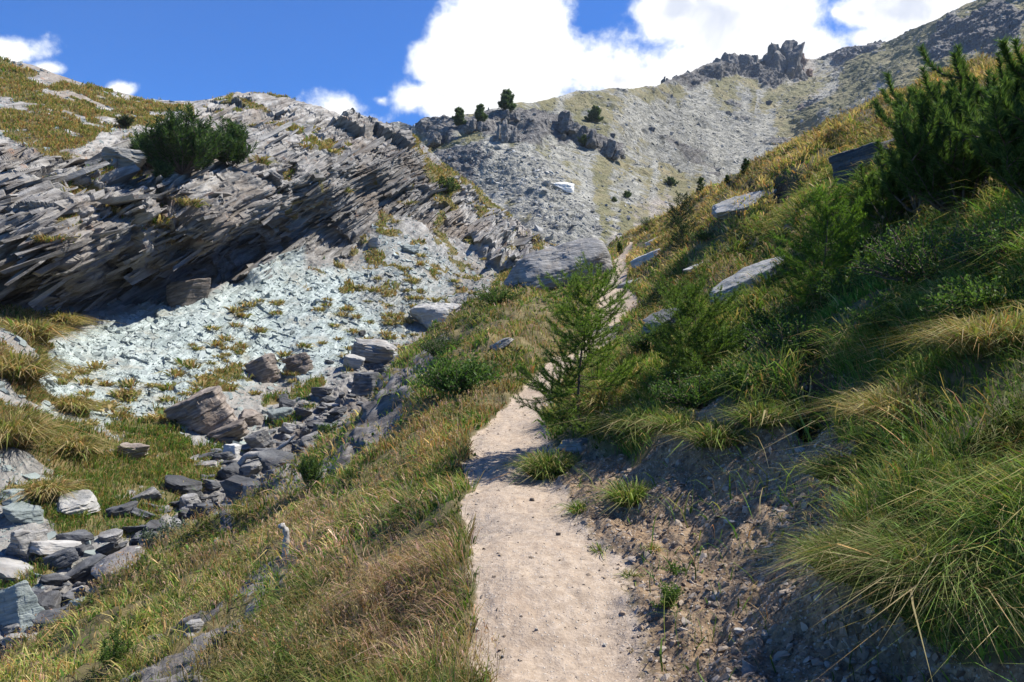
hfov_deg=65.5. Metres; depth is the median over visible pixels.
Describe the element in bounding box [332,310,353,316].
grass tuft
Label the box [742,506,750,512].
stone
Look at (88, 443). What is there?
grass tussock
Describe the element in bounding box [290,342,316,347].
grass tuft
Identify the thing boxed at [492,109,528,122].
crag
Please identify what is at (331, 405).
stone
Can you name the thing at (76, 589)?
stone
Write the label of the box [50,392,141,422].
grass tussock
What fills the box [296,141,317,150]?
grass tuft
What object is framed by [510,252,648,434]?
larch tree
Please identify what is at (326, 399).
stone
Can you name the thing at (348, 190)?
grass tuft
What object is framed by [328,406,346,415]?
stone
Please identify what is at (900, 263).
shrub
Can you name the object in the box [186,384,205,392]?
grass tuft
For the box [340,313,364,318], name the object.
grass tuft
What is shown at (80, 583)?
stone
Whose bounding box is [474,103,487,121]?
pine tree
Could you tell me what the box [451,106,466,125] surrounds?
pine tree
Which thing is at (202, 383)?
grass tuft
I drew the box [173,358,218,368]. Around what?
grass tuft
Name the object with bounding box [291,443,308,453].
stone
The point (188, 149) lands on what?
mountain pine
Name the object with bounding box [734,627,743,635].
stone
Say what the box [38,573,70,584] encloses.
stone
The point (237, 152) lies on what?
mountain pine
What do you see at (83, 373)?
grass tuft
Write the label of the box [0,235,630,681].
verge grass
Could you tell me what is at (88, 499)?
rock
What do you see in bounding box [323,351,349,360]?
grass tuft
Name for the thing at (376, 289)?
grass tuft
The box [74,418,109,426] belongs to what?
grass tuft
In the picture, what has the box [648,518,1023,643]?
grass tussock
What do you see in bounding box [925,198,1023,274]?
shrub
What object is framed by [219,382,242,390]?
grass tuft
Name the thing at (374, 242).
rock
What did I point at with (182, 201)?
grass tuft
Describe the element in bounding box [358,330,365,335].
stone
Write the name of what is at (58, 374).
grass tuft
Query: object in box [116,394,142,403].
grass tuft
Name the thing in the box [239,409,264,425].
rock slab
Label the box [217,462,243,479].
stone
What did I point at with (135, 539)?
rock slab
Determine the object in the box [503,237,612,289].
boulder
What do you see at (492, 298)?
shrub
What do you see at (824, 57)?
crag
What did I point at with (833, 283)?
shrub
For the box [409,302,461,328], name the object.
boulder
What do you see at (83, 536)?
stone
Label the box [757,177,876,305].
larch tree
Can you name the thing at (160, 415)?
grass tuft
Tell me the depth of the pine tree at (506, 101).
179.11 m
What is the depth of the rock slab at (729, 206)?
21.66 m
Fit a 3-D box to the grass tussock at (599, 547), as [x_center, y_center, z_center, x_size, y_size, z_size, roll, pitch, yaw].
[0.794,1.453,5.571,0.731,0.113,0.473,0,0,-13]
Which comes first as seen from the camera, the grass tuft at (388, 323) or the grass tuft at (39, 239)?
the grass tuft at (39, 239)
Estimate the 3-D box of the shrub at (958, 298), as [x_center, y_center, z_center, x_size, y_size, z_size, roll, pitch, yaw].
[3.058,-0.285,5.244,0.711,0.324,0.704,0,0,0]
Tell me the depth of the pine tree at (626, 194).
140.69 m
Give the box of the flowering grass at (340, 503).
[0,39,1023,681]
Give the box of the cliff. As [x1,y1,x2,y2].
[0,59,552,661]
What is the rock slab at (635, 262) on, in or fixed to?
on the hillside
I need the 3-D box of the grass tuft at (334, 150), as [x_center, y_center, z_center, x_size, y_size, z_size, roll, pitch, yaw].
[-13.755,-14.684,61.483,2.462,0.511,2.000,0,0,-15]
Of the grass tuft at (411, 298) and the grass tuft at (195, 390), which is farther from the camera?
the grass tuft at (411, 298)
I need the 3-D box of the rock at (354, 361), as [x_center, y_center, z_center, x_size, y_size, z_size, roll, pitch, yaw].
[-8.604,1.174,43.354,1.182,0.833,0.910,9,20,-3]
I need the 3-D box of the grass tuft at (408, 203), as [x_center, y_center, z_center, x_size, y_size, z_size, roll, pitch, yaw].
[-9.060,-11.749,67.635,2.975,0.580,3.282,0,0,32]
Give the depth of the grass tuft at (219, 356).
41.83 m
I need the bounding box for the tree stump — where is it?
[278,523,289,555]
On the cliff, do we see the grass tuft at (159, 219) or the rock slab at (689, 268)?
the grass tuft at (159, 219)
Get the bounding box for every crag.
[427,131,458,147]
[464,118,490,133]
[489,119,521,142]
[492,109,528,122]
[545,110,578,134]
[560,125,601,148]
[598,138,625,160]
[708,52,759,67]
[762,40,807,80]
[800,53,812,76]
[817,50,843,59]
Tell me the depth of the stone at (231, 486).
23.29 m
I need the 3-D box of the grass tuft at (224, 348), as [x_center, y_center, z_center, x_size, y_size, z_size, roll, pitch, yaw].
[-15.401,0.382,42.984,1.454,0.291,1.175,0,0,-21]
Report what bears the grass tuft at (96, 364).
on the cliff
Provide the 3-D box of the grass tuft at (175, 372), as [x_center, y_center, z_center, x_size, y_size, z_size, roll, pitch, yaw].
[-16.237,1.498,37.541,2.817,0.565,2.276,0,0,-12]
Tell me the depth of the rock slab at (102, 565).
17.83 m
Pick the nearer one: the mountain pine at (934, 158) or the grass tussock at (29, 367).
the mountain pine at (934, 158)
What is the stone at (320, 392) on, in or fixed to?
on the hillside
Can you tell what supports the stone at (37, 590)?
on the stone
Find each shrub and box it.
[136,515,189,547]
[402,350,506,396]
[415,330,462,357]
[431,175,459,192]
[471,279,524,304]
[616,321,666,350]
[635,366,703,392]
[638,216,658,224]
[648,361,731,411]
[688,228,721,240]
[698,324,751,342]
[707,356,779,391]
[730,300,815,332]
[740,302,847,363]
[757,385,808,410]
[808,261,871,303]
[815,227,884,256]
[840,290,926,333]
[841,209,990,285]
[916,274,1023,321]
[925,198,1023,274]
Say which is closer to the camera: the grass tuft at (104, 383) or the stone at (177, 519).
the stone at (177, 519)
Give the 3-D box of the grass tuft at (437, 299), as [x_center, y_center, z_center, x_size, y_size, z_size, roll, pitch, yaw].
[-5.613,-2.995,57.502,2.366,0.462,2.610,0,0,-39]
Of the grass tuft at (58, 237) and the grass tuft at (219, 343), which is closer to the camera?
the grass tuft at (58, 237)
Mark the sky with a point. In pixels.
(404, 61)
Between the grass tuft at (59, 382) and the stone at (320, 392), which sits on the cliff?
the grass tuft at (59, 382)
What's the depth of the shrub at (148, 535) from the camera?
19.37 m
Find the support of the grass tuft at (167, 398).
on the cliff
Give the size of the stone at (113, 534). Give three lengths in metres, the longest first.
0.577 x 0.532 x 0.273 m
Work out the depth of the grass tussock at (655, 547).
5.27 m
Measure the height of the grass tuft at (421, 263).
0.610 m
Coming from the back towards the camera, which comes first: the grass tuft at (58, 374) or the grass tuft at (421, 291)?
the grass tuft at (421, 291)
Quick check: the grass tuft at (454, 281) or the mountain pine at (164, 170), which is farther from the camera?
the grass tuft at (454, 281)
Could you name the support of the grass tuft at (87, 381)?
on the cliff
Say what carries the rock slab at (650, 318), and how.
on the hillside
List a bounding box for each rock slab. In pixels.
[0,580,44,632]
[32,607,76,631]
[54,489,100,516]
[90,545,144,582]
[131,525,143,545]
[206,418,249,439]
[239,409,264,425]
[266,407,292,423]
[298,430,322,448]
[351,338,397,363]
[402,245,418,252]
[489,337,513,349]
[552,182,573,192]
[556,437,587,452]
[614,278,637,287]
[630,248,660,267]
[642,308,686,339]
[683,257,717,271]
[709,255,784,305]
[712,189,776,218]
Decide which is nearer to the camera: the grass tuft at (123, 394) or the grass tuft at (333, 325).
the grass tuft at (123, 394)
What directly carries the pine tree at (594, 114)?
on the mountain
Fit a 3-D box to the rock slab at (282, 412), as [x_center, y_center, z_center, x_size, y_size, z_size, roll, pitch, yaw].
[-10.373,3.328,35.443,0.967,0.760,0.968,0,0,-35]
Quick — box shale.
[0,61,553,627]
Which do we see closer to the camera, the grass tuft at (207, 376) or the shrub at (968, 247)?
the shrub at (968, 247)
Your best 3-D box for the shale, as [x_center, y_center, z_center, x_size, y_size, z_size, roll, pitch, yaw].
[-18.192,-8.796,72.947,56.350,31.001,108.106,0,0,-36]
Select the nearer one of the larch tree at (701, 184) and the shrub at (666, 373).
the shrub at (666, 373)
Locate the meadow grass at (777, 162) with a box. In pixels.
[525,45,1023,438]
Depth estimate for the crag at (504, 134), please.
153.17 m
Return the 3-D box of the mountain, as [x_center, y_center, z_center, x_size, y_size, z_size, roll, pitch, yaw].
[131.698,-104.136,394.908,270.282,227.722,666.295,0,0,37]
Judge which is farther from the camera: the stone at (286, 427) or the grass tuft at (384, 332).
the grass tuft at (384, 332)
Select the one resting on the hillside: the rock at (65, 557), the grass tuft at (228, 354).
the rock at (65, 557)
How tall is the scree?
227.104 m
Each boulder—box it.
[5,529,48,560]
[163,386,237,434]
[353,372,379,395]
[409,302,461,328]
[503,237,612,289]
[828,139,894,190]
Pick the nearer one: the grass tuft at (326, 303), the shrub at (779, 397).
the shrub at (779, 397)
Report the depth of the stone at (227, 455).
28.12 m
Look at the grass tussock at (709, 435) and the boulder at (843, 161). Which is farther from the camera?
the boulder at (843, 161)
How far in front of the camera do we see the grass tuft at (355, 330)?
48.76 m
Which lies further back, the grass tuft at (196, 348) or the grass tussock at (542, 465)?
the grass tuft at (196, 348)
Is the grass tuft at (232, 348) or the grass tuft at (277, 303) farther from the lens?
the grass tuft at (277, 303)
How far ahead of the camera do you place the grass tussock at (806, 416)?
6.05 m
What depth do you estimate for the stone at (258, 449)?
28.92 m
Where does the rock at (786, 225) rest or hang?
on the hillside
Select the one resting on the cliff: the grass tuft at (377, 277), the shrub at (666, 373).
the grass tuft at (377, 277)
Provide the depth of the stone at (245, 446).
30.01 m
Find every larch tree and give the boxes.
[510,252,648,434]
[568,256,592,295]
[616,241,622,253]
[637,266,758,380]
[695,177,704,191]
[725,174,730,182]
[740,158,749,174]
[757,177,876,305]
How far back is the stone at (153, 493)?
23.55 m
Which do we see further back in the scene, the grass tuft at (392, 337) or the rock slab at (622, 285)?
the grass tuft at (392, 337)
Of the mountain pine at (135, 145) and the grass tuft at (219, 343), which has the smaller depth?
the grass tuft at (219, 343)
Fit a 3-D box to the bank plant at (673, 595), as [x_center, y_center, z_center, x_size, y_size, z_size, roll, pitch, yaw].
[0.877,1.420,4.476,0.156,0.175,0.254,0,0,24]
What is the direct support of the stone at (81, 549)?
on the hillside
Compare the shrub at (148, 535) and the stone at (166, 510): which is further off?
the stone at (166, 510)
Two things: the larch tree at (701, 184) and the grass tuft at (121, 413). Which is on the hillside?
the larch tree at (701, 184)
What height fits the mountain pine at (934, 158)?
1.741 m
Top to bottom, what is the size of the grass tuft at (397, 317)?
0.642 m
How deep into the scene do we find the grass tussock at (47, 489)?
22.14 m
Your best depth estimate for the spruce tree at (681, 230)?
23.05 m
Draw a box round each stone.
[0,554,33,582]
[0,623,19,635]
[1,633,29,646]
[29,540,81,554]
[31,585,53,593]
[35,590,63,609]
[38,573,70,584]
[55,529,94,544]
[62,582,70,586]
[62,591,83,601]
[65,553,105,581]
[70,585,84,593]
[74,544,93,556]
[74,582,85,585]
[95,541,119,554]
[98,528,122,542]
[106,501,137,517]
[117,541,127,549]
[122,525,144,532]
[129,487,161,502]
[131,507,155,519]
[138,531,162,549]
[139,503,158,509]
[143,519,165,531]
[155,508,170,512]
[164,475,201,497]
[168,517,180,526]
[169,501,179,508]
[178,507,194,521]
[194,460,218,466]
[198,451,217,459]
[200,478,221,489]
[211,448,221,452]
[213,437,239,444]
[213,451,235,460]
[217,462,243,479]
[220,475,260,499]
[221,460,236,463]
[221,501,230,509]
[239,458,262,475]
[241,443,250,450]
[242,485,254,497]
[247,448,281,459]
[256,448,295,476]
[264,466,282,475]
[276,393,287,399]
[279,397,296,407]
[280,422,295,432]
[282,434,291,439]
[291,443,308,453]
[295,407,312,415]
[301,427,310,434]
[307,420,322,428]
[311,387,332,397]
[313,422,337,433]
[319,396,335,403]
[324,403,339,407]
[325,360,334,363]
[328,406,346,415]
[339,391,344,397]
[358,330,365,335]
[374,367,387,374]
[723,519,736,523]
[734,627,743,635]
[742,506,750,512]
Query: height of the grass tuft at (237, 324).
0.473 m
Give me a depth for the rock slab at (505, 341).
18.77 m
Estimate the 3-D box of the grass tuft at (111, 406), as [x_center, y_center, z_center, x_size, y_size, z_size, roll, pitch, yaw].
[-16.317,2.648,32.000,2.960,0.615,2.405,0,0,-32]
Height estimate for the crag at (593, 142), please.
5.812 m
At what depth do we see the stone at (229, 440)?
30.62 m
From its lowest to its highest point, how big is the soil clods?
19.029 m
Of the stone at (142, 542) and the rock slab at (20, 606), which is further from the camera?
the stone at (142, 542)
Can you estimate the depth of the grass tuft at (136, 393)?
34.33 m
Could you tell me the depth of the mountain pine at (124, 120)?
58.92 m
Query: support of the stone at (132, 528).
on the hillside
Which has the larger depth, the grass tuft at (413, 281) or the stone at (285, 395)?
the grass tuft at (413, 281)
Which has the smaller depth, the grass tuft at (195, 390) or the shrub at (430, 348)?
the shrub at (430, 348)
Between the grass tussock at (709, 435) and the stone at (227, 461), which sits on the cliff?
the stone at (227, 461)
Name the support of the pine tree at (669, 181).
on the mountain
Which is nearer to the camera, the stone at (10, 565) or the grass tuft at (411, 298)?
the stone at (10, 565)
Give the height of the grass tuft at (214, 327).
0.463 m
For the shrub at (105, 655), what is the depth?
8.08 m
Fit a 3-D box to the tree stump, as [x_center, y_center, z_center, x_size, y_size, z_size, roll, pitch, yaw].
[-2.683,2.357,9.385,0.151,0.434,0.116,0,0,0]
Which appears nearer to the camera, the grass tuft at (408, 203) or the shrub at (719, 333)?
the shrub at (719, 333)
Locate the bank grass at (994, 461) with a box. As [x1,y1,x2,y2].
[538,61,1023,681]
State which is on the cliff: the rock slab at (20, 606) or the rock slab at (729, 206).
the rock slab at (20, 606)
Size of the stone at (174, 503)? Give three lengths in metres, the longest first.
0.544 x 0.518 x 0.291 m
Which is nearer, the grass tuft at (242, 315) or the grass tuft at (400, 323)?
the grass tuft at (242, 315)
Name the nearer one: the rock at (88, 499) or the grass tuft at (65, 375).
the rock at (88, 499)
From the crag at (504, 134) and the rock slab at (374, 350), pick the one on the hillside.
the rock slab at (374, 350)
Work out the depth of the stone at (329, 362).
44.26 m
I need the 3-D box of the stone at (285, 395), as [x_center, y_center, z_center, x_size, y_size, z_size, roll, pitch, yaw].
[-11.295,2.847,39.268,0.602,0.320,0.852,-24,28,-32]
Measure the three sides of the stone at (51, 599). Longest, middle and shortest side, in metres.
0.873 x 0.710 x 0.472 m
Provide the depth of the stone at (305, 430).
32.13 m
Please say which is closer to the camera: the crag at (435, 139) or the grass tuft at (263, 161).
the grass tuft at (263, 161)
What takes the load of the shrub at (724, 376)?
on the hillside
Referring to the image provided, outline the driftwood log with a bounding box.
[237,434,295,465]
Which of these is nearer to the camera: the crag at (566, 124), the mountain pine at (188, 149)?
the mountain pine at (188, 149)
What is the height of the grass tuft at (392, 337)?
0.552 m
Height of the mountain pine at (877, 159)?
1.602 m
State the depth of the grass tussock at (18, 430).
24.02 m
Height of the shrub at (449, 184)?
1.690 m
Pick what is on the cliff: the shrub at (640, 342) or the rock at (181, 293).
the rock at (181, 293)
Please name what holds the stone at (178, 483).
on the cliff
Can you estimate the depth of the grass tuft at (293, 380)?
42.07 m
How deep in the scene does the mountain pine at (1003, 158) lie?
6.11 m
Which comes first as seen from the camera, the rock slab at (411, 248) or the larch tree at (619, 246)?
the larch tree at (619, 246)
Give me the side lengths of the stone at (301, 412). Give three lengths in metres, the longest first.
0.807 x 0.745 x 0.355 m
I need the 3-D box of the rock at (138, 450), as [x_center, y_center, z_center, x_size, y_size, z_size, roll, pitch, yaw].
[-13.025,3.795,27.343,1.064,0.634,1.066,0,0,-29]
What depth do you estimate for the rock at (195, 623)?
8.21 m
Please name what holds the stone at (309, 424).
on the hillside
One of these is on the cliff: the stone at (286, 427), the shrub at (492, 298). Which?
the stone at (286, 427)
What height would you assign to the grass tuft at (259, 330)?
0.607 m
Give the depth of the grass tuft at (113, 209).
41.54 m
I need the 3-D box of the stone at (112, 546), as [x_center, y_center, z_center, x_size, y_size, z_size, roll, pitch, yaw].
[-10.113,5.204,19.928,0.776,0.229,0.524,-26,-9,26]
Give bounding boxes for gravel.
[457,181,1023,681]
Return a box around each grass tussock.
[0,313,132,343]
[0,346,139,387]
[0,406,185,460]
[1,475,117,505]
[33,431,164,460]
[41,311,117,329]
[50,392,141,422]
[467,445,592,484]
[513,382,641,419]
[542,399,676,452]
[545,498,595,524]
[553,474,669,517]
[580,542,610,558]
[585,402,713,444]
[609,567,647,585]
[615,504,1023,681]
[627,542,669,556]
[639,416,768,458]
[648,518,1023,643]
[663,399,826,435]
[707,448,876,490]
[716,394,829,446]
[737,376,963,459]
[816,301,1023,363]
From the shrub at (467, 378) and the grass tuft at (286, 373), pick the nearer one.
the shrub at (467, 378)
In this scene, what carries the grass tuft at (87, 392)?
on the cliff
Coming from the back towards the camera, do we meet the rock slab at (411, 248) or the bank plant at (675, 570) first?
the rock slab at (411, 248)
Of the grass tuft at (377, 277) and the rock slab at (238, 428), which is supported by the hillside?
the rock slab at (238, 428)
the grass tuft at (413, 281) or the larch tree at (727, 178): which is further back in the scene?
the grass tuft at (413, 281)
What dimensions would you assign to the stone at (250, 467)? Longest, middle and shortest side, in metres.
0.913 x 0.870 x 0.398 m
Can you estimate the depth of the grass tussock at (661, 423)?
6.81 m
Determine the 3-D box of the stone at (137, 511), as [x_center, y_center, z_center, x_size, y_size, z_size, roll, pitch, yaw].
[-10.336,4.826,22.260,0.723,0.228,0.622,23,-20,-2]
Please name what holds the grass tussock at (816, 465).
on the hillside
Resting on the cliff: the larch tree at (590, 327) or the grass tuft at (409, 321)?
the grass tuft at (409, 321)
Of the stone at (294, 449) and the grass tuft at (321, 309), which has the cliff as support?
the grass tuft at (321, 309)
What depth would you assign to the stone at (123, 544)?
20.30 m
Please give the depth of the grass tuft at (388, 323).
51.65 m
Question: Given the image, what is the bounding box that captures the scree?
[397,2,1023,244]
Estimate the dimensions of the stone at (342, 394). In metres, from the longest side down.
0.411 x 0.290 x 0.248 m
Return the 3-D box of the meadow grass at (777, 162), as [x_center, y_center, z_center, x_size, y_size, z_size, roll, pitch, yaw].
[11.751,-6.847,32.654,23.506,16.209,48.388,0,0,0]
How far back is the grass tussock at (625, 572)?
5.06 m
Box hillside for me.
[0,61,1023,681]
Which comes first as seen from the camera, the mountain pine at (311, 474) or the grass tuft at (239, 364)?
the mountain pine at (311, 474)
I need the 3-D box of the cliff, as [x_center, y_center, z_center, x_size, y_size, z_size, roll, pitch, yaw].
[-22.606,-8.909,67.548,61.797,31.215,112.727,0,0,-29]
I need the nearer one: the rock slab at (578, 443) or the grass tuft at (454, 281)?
the rock slab at (578, 443)
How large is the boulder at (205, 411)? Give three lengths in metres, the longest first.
2.291 x 1.881 x 1.878 m
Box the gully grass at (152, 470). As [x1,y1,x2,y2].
[0,56,559,588]
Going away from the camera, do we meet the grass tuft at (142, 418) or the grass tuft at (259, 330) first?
the grass tuft at (142, 418)
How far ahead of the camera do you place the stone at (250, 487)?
22.63 m
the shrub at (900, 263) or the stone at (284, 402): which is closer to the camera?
the shrub at (900, 263)
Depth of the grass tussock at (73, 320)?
40.72 m
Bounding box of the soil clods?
[549,184,1023,681]
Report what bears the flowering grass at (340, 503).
on the hillside
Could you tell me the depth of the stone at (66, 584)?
18.26 m
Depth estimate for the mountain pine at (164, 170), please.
44.45 m
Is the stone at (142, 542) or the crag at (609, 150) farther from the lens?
the crag at (609, 150)
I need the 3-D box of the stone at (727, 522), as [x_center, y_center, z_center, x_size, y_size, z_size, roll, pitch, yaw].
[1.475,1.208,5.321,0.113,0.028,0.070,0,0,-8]
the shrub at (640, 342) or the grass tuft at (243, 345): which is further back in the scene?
the grass tuft at (243, 345)
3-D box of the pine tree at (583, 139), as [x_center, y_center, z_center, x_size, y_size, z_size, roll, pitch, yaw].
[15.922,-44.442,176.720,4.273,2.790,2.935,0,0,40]
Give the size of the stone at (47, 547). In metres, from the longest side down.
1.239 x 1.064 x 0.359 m
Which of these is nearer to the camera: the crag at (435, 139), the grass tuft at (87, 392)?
the grass tuft at (87, 392)
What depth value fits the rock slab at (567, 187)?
121.25 m
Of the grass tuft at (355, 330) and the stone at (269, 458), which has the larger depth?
the grass tuft at (355, 330)
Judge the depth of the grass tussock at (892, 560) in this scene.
2.83 m
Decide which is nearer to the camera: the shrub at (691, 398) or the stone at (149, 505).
the shrub at (691, 398)
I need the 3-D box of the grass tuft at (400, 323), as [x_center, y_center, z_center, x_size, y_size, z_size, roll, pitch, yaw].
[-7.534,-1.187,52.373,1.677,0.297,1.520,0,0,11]
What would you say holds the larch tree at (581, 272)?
on the hillside
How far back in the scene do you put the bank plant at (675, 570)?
4.91 m
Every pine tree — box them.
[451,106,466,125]
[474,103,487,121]
[497,88,516,111]
[577,134,589,145]
[584,105,603,122]
[623,190,631,197]
[663,176,678,185]
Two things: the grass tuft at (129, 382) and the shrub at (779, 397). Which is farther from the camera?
the grass tuft at (129, 382)
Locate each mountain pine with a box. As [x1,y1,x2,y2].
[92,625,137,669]
[114,113,137,127]
[128,127,155,168]
[133,100,231,174]
[147,159,176,179]
[209,116,258,167]
[297,454,323,487]
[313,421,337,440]
[833,159,915,221]
[870,69,978,214]
[872,41,1023,217]
[935,34,1023,199]
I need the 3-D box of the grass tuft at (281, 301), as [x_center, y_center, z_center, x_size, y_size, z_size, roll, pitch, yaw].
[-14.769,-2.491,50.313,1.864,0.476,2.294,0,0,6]
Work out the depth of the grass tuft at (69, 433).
26.77 m
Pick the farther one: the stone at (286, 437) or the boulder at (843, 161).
the stone at (286, 437)
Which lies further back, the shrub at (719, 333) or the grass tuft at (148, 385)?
the grass tuft at (148, 385)
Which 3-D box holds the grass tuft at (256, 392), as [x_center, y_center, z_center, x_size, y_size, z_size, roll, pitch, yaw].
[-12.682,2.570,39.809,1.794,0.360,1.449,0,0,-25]
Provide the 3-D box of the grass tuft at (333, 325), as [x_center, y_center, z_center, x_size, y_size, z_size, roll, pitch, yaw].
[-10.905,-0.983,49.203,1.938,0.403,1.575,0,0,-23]
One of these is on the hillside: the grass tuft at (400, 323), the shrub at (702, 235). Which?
the shrub at (702, 235)
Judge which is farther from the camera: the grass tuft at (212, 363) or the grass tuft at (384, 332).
the grass tuft at (384, 332)
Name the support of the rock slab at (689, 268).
on the hillside
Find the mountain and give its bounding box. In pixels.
[390,0,1023,246]
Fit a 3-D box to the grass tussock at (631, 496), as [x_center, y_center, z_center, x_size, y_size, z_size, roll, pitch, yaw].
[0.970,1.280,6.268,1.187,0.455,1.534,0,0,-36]
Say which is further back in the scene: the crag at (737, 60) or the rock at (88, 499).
the crag at (737, 60)
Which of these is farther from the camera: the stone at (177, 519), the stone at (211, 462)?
the stone at (211, 462)
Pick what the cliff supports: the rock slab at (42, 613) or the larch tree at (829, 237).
the rock slab at (42, 613)
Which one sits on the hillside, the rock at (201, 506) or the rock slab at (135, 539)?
the rock at (201, 506)
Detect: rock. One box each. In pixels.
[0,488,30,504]
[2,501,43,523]
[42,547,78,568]
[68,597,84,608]
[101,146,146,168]
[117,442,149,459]
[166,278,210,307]
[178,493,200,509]
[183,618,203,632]
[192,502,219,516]
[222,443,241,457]
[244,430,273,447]
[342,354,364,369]
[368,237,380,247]
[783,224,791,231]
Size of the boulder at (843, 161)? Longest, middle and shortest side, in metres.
1.124 x 0.794 x 0.677 m
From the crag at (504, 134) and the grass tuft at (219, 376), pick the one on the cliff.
the grass tuft at (219, 376)
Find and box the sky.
[0,0,975,125]
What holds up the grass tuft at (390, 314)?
on the cliff
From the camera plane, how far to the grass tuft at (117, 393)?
33.75 m
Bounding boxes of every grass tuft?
[29,234,55,242]
[34,232,76,243]
[52,372,68,376]
[52,428,95,439]
[53,377,80,385]
[58,369,98,379]
[70,365,101,374]
[74,377,102,385]
[74,388,96,396]
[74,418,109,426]
[85,360,115,369]
[90,400,128,410]
[93,379,128,386]
[95,408,135,419]
[104,384,143,397]
[106,205,122,212]
[107,390,136,398]
[111,388,146,399]
[116,376,148,388]
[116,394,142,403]
[138,382,158,387]
[139,415,157,421]
[141,409,172,421]
[145,381,198,390]
[149,394,178,402]
[151,214,180,224]
[151,368,190,376]
[165,390,194,395]
[171,197,191,203]
[171,357,201,363]
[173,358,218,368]
[173,373,229,380]
[174,195,212,207]
[183,377,222,387]
[186,345,204,350]
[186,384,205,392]
[199,339,230,346]
[199,361,219,364]
[204,325,225,329]
[205,374,222,378]
[212,354,228,357]
[216,333,242,341]
[218,346,234,349]
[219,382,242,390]
[220,352,236,355]
[221,304,251,311]
[225,345,240,350]
[227,322,245,327]
[234,342,248,348]
[235,310,251,317]
[235,360,246,367]
[238,301,264,306]
[246,390,264,394]
[247,154,279,165]
[249,325,273,332]
[258,301,284,305]
[268,310,285,314]
[269,299,284,303]
[274,350,296,356]
[276,369,292,375]
[285,370,307,376]
[285,377,299,382]
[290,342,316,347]
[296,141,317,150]
[306,306,333,311]
[317,340,330,344]
[321,301,332,306]
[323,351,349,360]
[326,148,339,153]
[328,323,343,326]
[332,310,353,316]
[336,304,361,310]
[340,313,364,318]
[341,328,363,333]
[343,187,355,192]
[349,284,365,288]
[365,286,385,291]
[371,329,393,334]
[372,276,386,279]
[378,333,401,339]
[379,320,395,324]
[380,311,397,317]
[386,218,403,223]
[389,314,410,320]
[393,321,405,324]
[396,199,420,204]
[399,317,415,323]
[403,295,426,299]
[408,279,425,283]
[414,288,437,293]
[415,253,426,256]
[416,260,430,266]
[427,297,456,301]
[442,278,464,282]
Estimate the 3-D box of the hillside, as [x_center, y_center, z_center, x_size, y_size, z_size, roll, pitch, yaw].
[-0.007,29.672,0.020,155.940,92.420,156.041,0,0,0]
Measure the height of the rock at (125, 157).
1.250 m
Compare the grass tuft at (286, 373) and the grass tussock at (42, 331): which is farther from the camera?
the grass tuft at (286, 373)
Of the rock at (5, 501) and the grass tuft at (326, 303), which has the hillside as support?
the rock at (5, 501)
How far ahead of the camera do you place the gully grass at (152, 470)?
38.36 m
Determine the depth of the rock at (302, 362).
42.85 m
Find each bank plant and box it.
[650,578,684,609]
[660,560,685,575]
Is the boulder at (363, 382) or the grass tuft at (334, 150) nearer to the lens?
the boulder at (363, 382)
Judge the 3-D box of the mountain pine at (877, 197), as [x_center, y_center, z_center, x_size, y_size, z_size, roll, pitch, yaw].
[4.752,-1.880,9.700,1.284,0.893,1.319,0,0,0]
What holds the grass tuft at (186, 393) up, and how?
on the cliff
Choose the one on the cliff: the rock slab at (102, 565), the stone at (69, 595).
the stone at (69, 595)
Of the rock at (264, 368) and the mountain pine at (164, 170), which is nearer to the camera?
the rock at (264, 368)
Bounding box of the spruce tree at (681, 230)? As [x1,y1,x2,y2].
[663,190,701,251]
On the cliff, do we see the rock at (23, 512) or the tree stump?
the rock at (23, 512)
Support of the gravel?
on the hillside
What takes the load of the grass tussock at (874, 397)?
on the hillside
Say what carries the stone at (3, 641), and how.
on the hillside
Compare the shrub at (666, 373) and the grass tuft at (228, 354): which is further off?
the grass tuft at (228, 354)
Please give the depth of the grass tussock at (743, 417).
6.13 m
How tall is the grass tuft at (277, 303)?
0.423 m
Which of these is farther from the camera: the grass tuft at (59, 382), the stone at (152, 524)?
the grass tuft at (59, 382)
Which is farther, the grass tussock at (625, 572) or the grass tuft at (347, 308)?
the grass tuft at (347, 308)
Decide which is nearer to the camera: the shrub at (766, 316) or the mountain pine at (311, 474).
the shrub at (766, 316)
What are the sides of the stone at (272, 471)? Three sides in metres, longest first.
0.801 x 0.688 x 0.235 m
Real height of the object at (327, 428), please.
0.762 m
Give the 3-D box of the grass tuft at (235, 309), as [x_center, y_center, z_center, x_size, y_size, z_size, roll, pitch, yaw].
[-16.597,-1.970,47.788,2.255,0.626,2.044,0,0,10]
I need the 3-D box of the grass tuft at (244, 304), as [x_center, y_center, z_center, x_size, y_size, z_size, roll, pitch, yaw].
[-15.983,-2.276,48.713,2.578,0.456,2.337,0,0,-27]
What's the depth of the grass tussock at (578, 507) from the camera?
6.55 m
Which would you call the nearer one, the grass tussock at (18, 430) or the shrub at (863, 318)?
the shrub at (863, 318)
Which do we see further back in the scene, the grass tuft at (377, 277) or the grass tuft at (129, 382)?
the grass tuft at (377, 277)
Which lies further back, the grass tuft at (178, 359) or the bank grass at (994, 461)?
the grass tuft at (178, 359)
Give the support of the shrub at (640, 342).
on the hillside
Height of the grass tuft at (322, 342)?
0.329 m
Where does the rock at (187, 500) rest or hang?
on the cliff
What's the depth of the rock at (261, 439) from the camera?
29.87 m
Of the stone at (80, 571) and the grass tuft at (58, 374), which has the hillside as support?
the stone at (80, 571)

